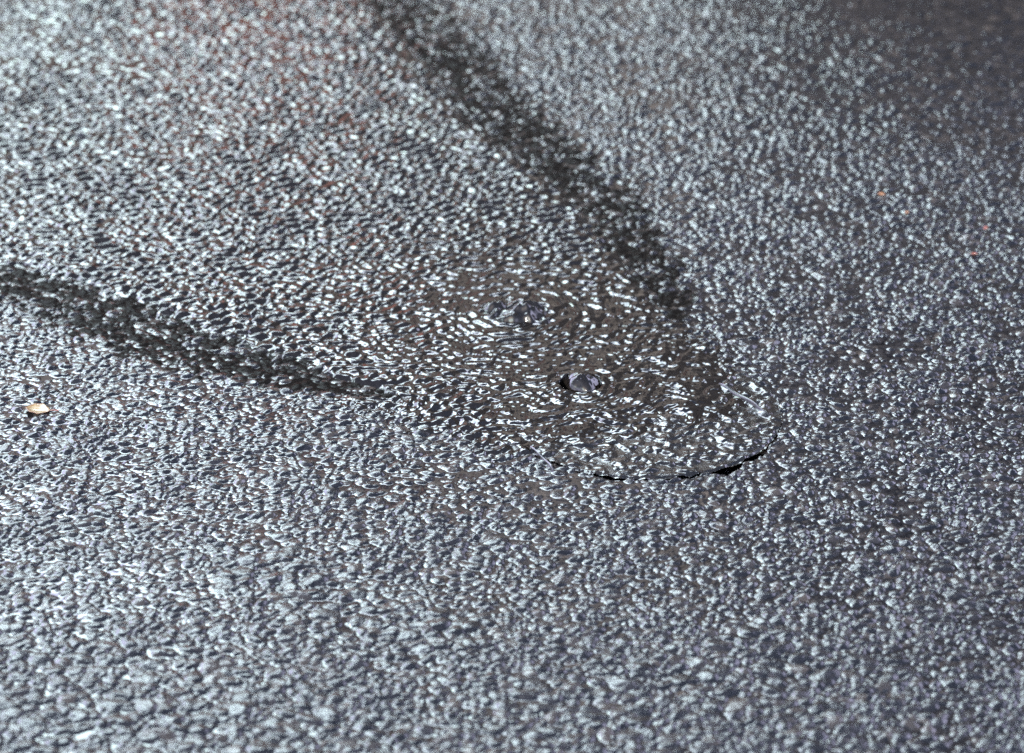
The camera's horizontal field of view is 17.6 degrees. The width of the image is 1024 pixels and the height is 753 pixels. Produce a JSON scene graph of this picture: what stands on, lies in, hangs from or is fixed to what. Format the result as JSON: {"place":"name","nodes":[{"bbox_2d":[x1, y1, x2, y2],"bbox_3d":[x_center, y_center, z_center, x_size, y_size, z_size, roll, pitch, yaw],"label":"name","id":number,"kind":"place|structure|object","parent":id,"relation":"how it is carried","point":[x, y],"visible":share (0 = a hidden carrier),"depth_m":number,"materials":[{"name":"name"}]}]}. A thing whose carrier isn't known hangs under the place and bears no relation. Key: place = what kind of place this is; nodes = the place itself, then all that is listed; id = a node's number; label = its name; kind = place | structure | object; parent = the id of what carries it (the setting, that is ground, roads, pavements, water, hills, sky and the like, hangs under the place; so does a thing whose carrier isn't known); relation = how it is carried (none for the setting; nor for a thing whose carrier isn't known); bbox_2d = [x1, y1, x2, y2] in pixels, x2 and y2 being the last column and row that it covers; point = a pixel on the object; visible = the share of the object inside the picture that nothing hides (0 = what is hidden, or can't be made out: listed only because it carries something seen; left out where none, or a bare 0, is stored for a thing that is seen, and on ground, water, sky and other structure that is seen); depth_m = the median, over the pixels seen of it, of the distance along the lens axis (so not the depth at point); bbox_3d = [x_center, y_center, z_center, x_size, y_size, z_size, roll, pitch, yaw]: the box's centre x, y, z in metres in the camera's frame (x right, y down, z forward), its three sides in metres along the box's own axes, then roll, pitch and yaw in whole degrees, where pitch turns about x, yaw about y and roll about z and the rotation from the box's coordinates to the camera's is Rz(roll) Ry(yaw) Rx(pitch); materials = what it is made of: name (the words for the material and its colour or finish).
{"place":"outdoors","nodes":[
{"label":"outdoors","id":0,"kind":"place"},
{"bbox_2d":[0,0,1023,752],"bbox_3d":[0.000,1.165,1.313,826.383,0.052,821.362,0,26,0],"label":"road","id":1,"kind":"structure","parent":0,"point":[202,550],"depth_m":3.43,"materials":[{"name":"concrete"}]},
{"bbox_2d":[25,403,58,413],"bbox_3d":[-0.509,0.037,3.571,0.033,0.004,0.024,23,34,39],"label":"fallen leaf","id":2,"kind":"object","parent":1,"relation":"on","point":[37,408],"visible":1,"depth_m":3.58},
{"bbox_2d":[0,0,776,477],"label":"water","id":3,"kind":"structure","parent":1,"relation":"on","point":[222,60],"depth_m":4.04,"materials":[{"name":"black liquid"}]},
{"bbox_2d":[478,298,550,323],"bbox_3d":[0.002,-0.078,3.793,0.093,0.025,0.087,0,26,0],"label":"water spring","id":4,"kind":"object","parent":3,"relation":"on","point":[519,310],"visible":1,"depth_m":3.78,"materials":[{"name":"black"}]},
{"bbox_2d":[505,352,781,479],"bbox_3d":[0.139,0.057,3.579,0.302,0.048,0.304,0,26,0],"label":"manhole cover","id":5,"kind":"object","parent":1,"relation":"on","point":[663,449],"visible":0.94,"depth_m":3.51,"materials":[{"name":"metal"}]},
{"bbox_2d":[566,371,600,391],"bbox_3d":[0.079,0.002,3.636,0.038,0.013,0.044,0,26,0],"label":"water spring","id":6,"kind":"object","parent":5,"relation":"on","point":[583,381],"visible":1,"depth_m":3.63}
]}

